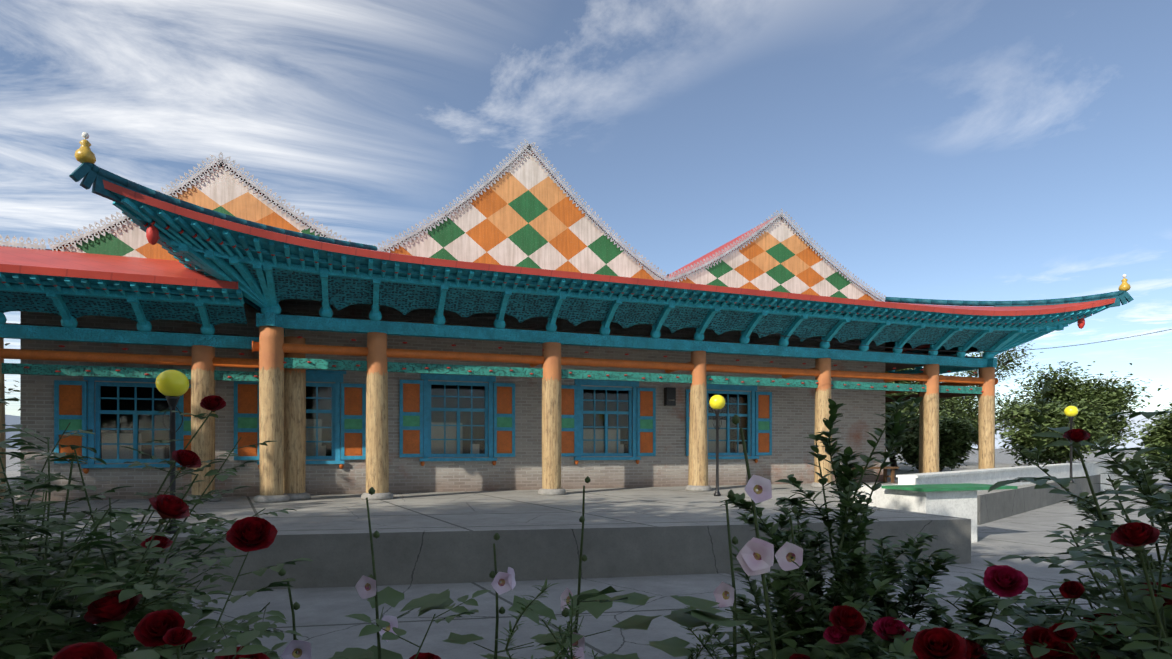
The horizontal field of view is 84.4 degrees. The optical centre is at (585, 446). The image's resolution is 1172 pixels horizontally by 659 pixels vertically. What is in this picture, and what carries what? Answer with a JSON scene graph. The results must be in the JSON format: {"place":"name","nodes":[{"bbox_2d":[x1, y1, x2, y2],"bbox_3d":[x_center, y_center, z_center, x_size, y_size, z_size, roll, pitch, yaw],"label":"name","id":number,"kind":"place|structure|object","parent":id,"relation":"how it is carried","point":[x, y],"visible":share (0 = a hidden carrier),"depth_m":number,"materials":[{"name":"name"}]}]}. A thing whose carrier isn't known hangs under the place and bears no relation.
{"place":"outdoors","nodes":[
{"label":"outdoors","id":0,"kind":"place"},
{"bbox_2d":[0,0,1171,418],"label":"sky","id":1,"kind":"structure","parent":0,"point":[966,150],"materials":[{"name":"blue"}]},
{"bbox_2d":[5,413,1169,448],"bbox_3d":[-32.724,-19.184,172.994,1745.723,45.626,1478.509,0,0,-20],"label":"distant hills","id":2,"kind":"structure","parent":0,"point":[12,420],"depth_m":689.78,"materials":[{"name":"green plant"}]},
{"bbox_2d":[6,449,1171,658],"bbox_3d":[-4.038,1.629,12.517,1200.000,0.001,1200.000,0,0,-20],"label":"ground","id":3,"kind":"structure","parent":0,"point":[326,628],"depth_m":6.73,"materials":[{"name":"concrete"}]},
{"bbox_2d":[4,343,19,410],"bbox_3d":[-16.437,-1.119,14.320,5.322,5.516,6.590,0,0,33],"label":"tree","id":4,"kind":"object","parent":3,"relation":"on","point":[9,389],"visible":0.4,"depth_m":16.51,"materials":[{"name":"green plant"}]},
{"bbox_2d":[0,395,296,650],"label":"rose bush","id":5,"kind":"object","parent":3,"relation":"on","point":[184,458],"visible":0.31,"depth_m":2.60,"materials":[{"name":"green plant"}]},
{"bbox_2d":[0,398,302,658],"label":"rose bush","id":6,"kind":"object","parent":3,"relation":"on","point":[135,581],"visible":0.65,"depth_m":1.75,"materials":[{"name":"green plant"}]},
{"bbox_2d":[0,517,312,658],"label":"rose bush","id":7,"kind":"object","parent":3,"relation":"on","point":[247,534],"visible":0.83,"depth_m":1.58,"materials":[{"name":"green plant"}]},
{"bbox_2d":[121,630,269,658],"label":"rose bush","id":8,"kind":"object","parent":3,"relation":"on","point":[244,638],"visible":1,"depth_m":1.23,"materials":[{"name":"green plant"}]},
{"bbox_2d":[14,590,490,658],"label":"rose bush","id":9,"kind":"object","parent":3,"relation":"on","point":[166,633],"visible":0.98,"depth_m":1.47,"materials":[{"name":"green plant"}]},
{"bbox_2d":[266,568,310,658],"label":"hollyhock","id":10,"kind":"object","parent":3,"relation":"on","point":[295,645],"visible":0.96,"depth_m":2.22,"materials":[{"name":"green plant"}]},
{"bbox_2d":[333,487,453,658],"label":"hollyhock","id":11,"kind":"object","parent":3,"relation":"on","point":[390,596],"visible":0.92,"depth_m":2.52,"materials":[{"name":"green plant"}]},
{"bbox_2d":[443,533,585,658],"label":"hollyhock","id":12,"kind":"object","parent":3,"relation":"on","point":[508,583],"visible":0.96,"depth_m":2.41,"materials":[{"name":"green plant"}]},
{"bbox_2d":[495,579,583,658],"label":"plant","id":13,"kind":"object","parent":3,"relation":"on","point":[564,646],"visible":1,"depth_m":1.63,"materials":[{"name":"green plant"}]},
{"bbox_2d":[0,460,1099,595],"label":"terrace platform","id":14,"kind":"structure","parent":3,"relation":"on","point":[434,537],"depth_m":8.34,"materials":[{"name":"concrete"}]},
{"bbox_2d":[0,337,11,506],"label":"column","id":15,"kind":"structure","parent":14,"relation":"on","point":[2,414],"depth_m":10.93,"materials":[{"name":"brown wood"}]},
{"bbox_2d":[155,370,188,533],"bbox_3d":[-4.832,0.054,7.559,0.337,1.910,0.337,0,0,-20],"label":"lamp post","id":16,"kind":"object","parent":14,"relation":"on","point":[172,386],"visible":0.92,"depth_m":7.51,"materials":[{"name":"black metal"}]},
{"bbox_2d":[185,345,220,502],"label":"column","id":17,"kind":"structure","parent":14,"relation":"on","point":[202,387],"depth_m":11.80,"materials":[{"name":"brown wood"}]},
{"bbox_2d":[253,326,289,502],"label":"column","id":18,"kind":"structure","parent":14,"relation":"on","point":[271,400],"depth_m":11.71,"materials":[{"name":"brown wood"}]},
{"bbox_2d":[284,336,310,500],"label":"column","id":19,"kind":"structure","parent":14,"relation":"on","point":[294,431],"depth_m":12.24,"materials":[{"name":"brown wood"}]},
{"bbox_2d":[361,332,393,499],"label":"column","id":20,"kind":"structure","parent":14,"relation":"on","point":[377,459],"depth_m":12.34,"materials":[{"name":"brown wood"}]},
{"bbox_2d":[20,299,884,501],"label":"brick wall","id":21,"kind":"structure","parent":14,"relation":"on","point":[793,419],"depth_m":14.86,"materials":[{"name":"grey brick"}]},
{"bbox_2d":[54,376,190,473],"bbox_3d":[-8.749,-0.496,12.560,2.520,2.010,0.300,0,0,-20],"label":"window","id":22,"kind":"structure","parent":21,"relation":"attached to","point":[124,414],"depth_m":12.45,"materials":[{"name":"orange paint"}]},
{"bbox_2d":[234,368,365,468],"bbox_3d":[-5.953,-0.571,13.562,2.520,2.080,0.300,0,0,-20],"label":"window","id":23,"kind":"structure","parent":21,"relation":"attached to","point":[322,421],"depth_m":13.69,"materials":[{"name":"orange paint"}]},
{"bbox_2d":[399,373,514,465],"bbox_3d":[-2.893,-0.651,14.659,2.580,2.160,0.300,0,0,-20],"label":"window","id":24,"kind":"structure","parent":21,"relation":"attached to","point":[442,419],"depth_m":14.63,"materials":[{"name":"orange paint"}]},
{"bbox_2d":[0,312,997,402],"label":"beams and friezes","id":25,"kind":"structure","parent":21,"relation":"attached to","point":[953,386],"depth_m":13.06,"materials":[{"name":"orange paint"}]},
{"bbox_2d":[0,246,246,334],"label":"lower roof","id":26,"kind":"structure","parent":25,"relation":"on","point":[69,288],"depth_m":10.99,"materials":[{"name":"red paint"}]},
{"bbox_2d":[0,139,885,301],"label":"roof trim","id":27,"kind":"structure","parent":26,"relation":"on","point":[71,240],"depth_m":14.52,"materials":[{"name":"metal"}]},
{"bbox_2d":[112,201,264,313],"bbox_3d":[-8.508,-3.306,19.178,3.921,1.770,19.699,0,0,-20],"label":"eave","id":28,"kind":"object","parent":25,"relation":"on","point":[187,260],"visible":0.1,"depth_m":10.67,"materials":[{"name":"red paint"}]},
{"bbox_2d":[55,165,321,260],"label":"gable","id":29,"kind":"structure","parent":28,"relation":"attached to","point":[220,190],"depth_m":12.95,"materials":[{"name":"paint"}]},
{"bbox_2d":[3,147,883,301],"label":"roofs","id":30,"kind":"structure","parent":28,"relation":"on","point":[711,253],"depth_m":16.01,"materials":[{"name":"red metal"}]},
{"bbox_2d":[5,313,982,371],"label":"beam","id":31,"kind":"structure","parent":25,"relation":"on","point":[890,366],"depth_m":13.96,"materials":[{"name":"teal wood"}]},
{"bbox_2d":[103,180,1115,358],"bbox_3d":[2.757,-3.306,14.691,22.102,1.770,3.651,0,0,-20],"label":"eave","id":32,"kind":"object","parent":25,"relation":"on","point":[268,270],"visible":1,"depth_m":12.94,"materials":[{"name":"red paint"}]},
{"bbox_2d":[69,132,376,250],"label":"roof ridge","id":33,"kind":"structure","parent":32,"relation":"on","point":[89,171],"depth_m":9.74,"materials":[{"name":"red metal"}]},
{"bbox_2d":[385,151,662,280],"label":"gable","id":34,"kind":"structure","parent":32,"relation":"attached to","point":[525,212],"depth_m":15.14,"materials":[{"name":"paint"}]},
{"bbox_2d":[672,217,878,300],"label":"gable","id":35,"kind":"structure","parent":32,"relation":"attached to","point":[781,256],"depth_m":17.52,"materials":[{"name":"paint"}]},
{"bbox_2d":[885,274,1133,328],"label":"roof ridge","id":36,"kind":"structure","parent":32,"relation":"on","point":[1122,295],"depth_m":17.27,"materials":[{"name":"red metal"}]},
{"bbox_2d":[885,326,1066,372],"bbox_3d":[8.522,-3.306,25.282,4.101,1.770,19.699,0,0,-20],"label":"eave","id":37,"kind":"object","parent":25,"relation":"on","point":[923,348],"visible":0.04,"depth_m":20.86,"materials":[{"name":"teal paint"}]},
{"bbox_2d":[561,379,655,464],"bbox_3d":[0.495,-0.651,15.873,2.580,2.160,0.300,0,0,-20],"label":"window","id":38,"kind":"structure","parent":21,"relation":"attached to","point":[608,421],"depth_m":15.87,"materials":[{"name":"orange paint"}]},
{"bbox_2d":[664,387,675,405],"bbox_3d":[2.131,-1.266,16.275,0.250,0.450,0.248,0,0,-20],"label":"wall box","id":39,"kind":"object","parent":21,"relation":"attached to","point":[669,396],"visible":1,"depth_m":16.25,"materials":[{"name":"black metal"}]},
{"bbox_2d":[686,384,771,462],"bbox_3d":[3.743,-0.651,17.037,2.580,2.160,0.300,0,0,-20],"label":"window","id":40,"kind":"structure","parent":21,"relation":"attached to","point":[752,409],"depth_m":17.13,"materials":[{"name":"orange paint"}]},
{"bbox_2d":[538,342,565,495],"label":"column","id":41,"kind":"structure","parent":14,"relation":"on","point":[551,427],"depth_m":13.52,"materials":[{"name":"brown wood"}]},
{"bbox_2d":[685,351,711,491],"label":"column","id":42,"kind":"structure","parent":14,"relation":"on","point":[698,464],"depth_m":14.72,"materials":[{"name":"brown wood"}]},
{"bbox_2d":[709,395,724,495],"bbox_3d":[2.698,-0.031,13.285,0.326,2.080,0.326,0,0,-20],"label":"lamp post","id":43,"kind":"object","parent":14,"relation":"on","point":[717,403],"visible":1,"depth_m":13.26,"materials":[{"name":"yellow metal"}]},
{"bbox_2d":[811,358,835,487],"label":"column","id":44,"kind":"structure","parent":14,"relation":"on","point":[823,389],"depth_m":15.92,"materials":[{"name":"brown wood"}]},
{"bbox_2d":[851,466,898,482],"bbox_3d":[7.924,0.784,18.042,1.650,0.450,0.430,0,0,-20],"label":"bench","id":45,"kind":"object","parent":14,"relation":"on","point":[885,476],"visible":0.52,"depth_m":18.11,"materials":[{"name":"brown wood"}]},
{"bbox_2d":[919,381,922,472],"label":"column","id":46,"kind":"structure","parent":14,"relation":"on","point":[921,434],"depth_m":19.80,"materials":[{"name":"brown wood"}]},
{"bbox_2d":[923,364,938,472],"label":"column","id":47,"kind":"structure","parent":14,"relation":"on","point":[931,429],"depth_m":17.11,"materials":[{"name":"brown wood"}]},
{"bbox_2d":[978,367,994,468],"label":"column","id":48,"kind":"structure","parent":14,"relation":"on","point":[986,424],"depth_m":17.79,"materials":[{"name":"brown wood"}]},
{"bbox_2d":[1064,406,1077,482],"bbox_3d":[13.459,-0.066,17.938,0.326,2.150,0.326,0,0,-20],"label":"lamp post","id":49,"kind":"object","parent":14,"relation":"on","point":[1070,412],"visible":0.77,"depth_m":17.91,"materials":[{"name":"yellow metal"}]},
{"bbox_2d":[479,476,660,658],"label":"hollyhock","id":50,"kind":"object","parent":3,"relation":"on","point":[596,604],"visible":0.69,"depth_m":2.73,"materials":[{"name":"green plant"}]},
{"bbox_2d":[558,608,583,658],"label":"hollyhock","id":51,"kind":"object","parent":3,"relation":"on","point":[579,651],"visible":0.46,"depth_m":1.92,"materials":[{"name":"green plant"}]},
{"bbox_2d":[588,614,762,658],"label":"plant","id":52,"kind":"object","parent":3,"relation":"on","point":[705,645],"visible":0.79,"depth_m":2.04,"materials":[{"name":"green plant"}]},
{"bbox_2d":[647,490,815,658],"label":"hollyhock","id":53,"kind":"object","parent":3,"relation":"on","point":[674,646],"visible":0.94,"depth_m":2.16,"materials":[{"name":"green plant"}]},
{"bbox_2d":[663,414,863,658],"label":"hollyhock","id":54,"kind":"object","parent":3,"relation":"on","point":[755,556],"visible":0.88,"depth_m":1.83,"materials":[{"name":"green plant"}]},
{"bbox_2d":[726,506,887,653],"bbox_3d":[0.854,0.919,2.298,0.789,1.424,0.828,0,0,12],"label":"hollyhock","id":55,"kind":"object","parent":3,"relation":"on","point":[785,552],"visible":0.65,"depth_m":2.27,"materials":[{"name":"green plant"}]},
{"bbox_2d":[679,523,998,658],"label":"shrub","id":56,"kind":"object","parent":3,"relation":"on","point":[856,568],"visible":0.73,"depth_m":2.20,"materials":[{"name":"green plant"}]},
{"bbox_2d":[719,395,959,658],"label":"shrub","id":57,"kind":"object","parent":3,"relation":"on","point":[882,558],"visible":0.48,"depth_m":2.54,"materials":[{"name":"green plant"}]},
{"bbox_2d":[789,608,918,658],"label":"rose bush","id":58,"kind":"object","parent":3,"relation":"on","point":[877,638],"visible":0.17,"depth_m":2.01,"materials":[{"name":"green plant"}]},
{"bbox_2d":[885,382,957,469],"bbox_3d":[12.827,-0.979,28.603,5.492,5.224,6.180,0,0,-20],"label":"tree","id":59,"kind":"object","parent":3,"relation":"on","point":[887,436],"visible":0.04,"depth_m":27.24,"materials":[{"name":"green plant"}]},
{"bbox_2d":[885,355,974,450],"bbox_3d":[16.259,-2.121,34.066,7.308,7.540,7.317,0,0,3],"label":"tree","id":60,"kind":"object","parent":3,"relation":"on","point":[949,399],"visible":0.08,"depth_m":31.93,"materials":[{"name":"green plant"}]},
{"bbox_2d":[889,411,978,471],"bbox_3d":[13.542,0.105,24.578,3.415,3.043,3.291,0,0,-20],"label":"tree","id":61,"kind":"object","parent":3,"relation":"on","point":[957,436],"visible":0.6,"depth_m":24.14,"materials":[{"name":"green plant"}]},
{"bbox_2d":[757,329,1171,351],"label":"power cable","id":62,"kind":"object","parent":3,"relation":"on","point":[955,351],"visible":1,"depth_m":16.13,"materials":[{"name":"black metal"}]},
{"bbox_2d":[777,565,1171,658],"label":"rose bush","id":63,"kind":"object","parent":3,"relation":"on","point":[847,619],"visible":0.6,"depth_m":1.88,"materials":[{"name":"green plant"}]},
{"bbox_2d":[939,343,1042,448],"bbox_3d":[23.534,-2.787,39.289,8.062,8.872,8.407,0,0,28],"label":"tree","id":64,"kind":"object","parent":3,"relation":"on","point":[972,412],"visible":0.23,"depth_m":38.27,"materials":[{"name":"green plant"}]},
{"bbox_2d":[853,458,1148,542],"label":"white wall","id":65,"kind":"structure","parent":3,"relation":"on","point":[950,493],"depth_m":11.68,"materials":[{"name":"paint"}]},
{"bbox_2d":[893,581,1145,658],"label":"rose bush","id":66,"kind":"object","parent":3,"relation":"on","point":[933,641],"visible":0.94,"depth_m":1.50,"materials":[{"name":"green plant"}]},
{"bbox_2d":[914,410,1171,658],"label":"rose bush","id":67,"kind":"object","parent":3,"relation":"on","point":[1054,640],"visible":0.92,"depth_m":1.52,"materials":[{"name":"green plant"}]},
{"bbox_2d":[995,389,1122,466],"bbox_3d":[17.366,-0.244,23.981,4.198,3.749,3.980,0,0,-20],"label":"tree","id":68,"kind":"object","parent":3,"relation":"on","point":[1058,418],"visible":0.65,"depth_m":23.53,"materials":[{"name":"green plant"}]},
{"bbox_2d":[990,554,1171,658],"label":"shrub","id":69,"kind":"object","parent":3,"relation":"on","point":[1089,617],"visible":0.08,"depth_m":1.97,"materials":[{"name":"green plant"}]},
{"bbox_2d":[995,359,1168,461],"bbox_3d":[23.240,-1.317,30.572,6.213,5.915,6.790,0,0,-20],"label":"tree","id":70,"kind":"object","parent":3,"relation":"on","point":[1112,398],"visible":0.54,"depth_m":29.47,"materials":[{"name":"green plant"}]},
{"bbox_2d":[1006,378,1171,646],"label":"tall shrub","id":71,"kind":"object","parent":3,"relation":"on","point":[1144,482],"visible":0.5,"depth_m":2.38,"materials":[{"name":"green plant"}]},
{"bbox_2d":[1123,402,1171,471],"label":"tree","id":72,"kind":"object","parent":3,"relation":"on","point":[1160,432],"visible":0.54,"depth_m":24.45,"materials":[{"name":"green plant"}]}
]}

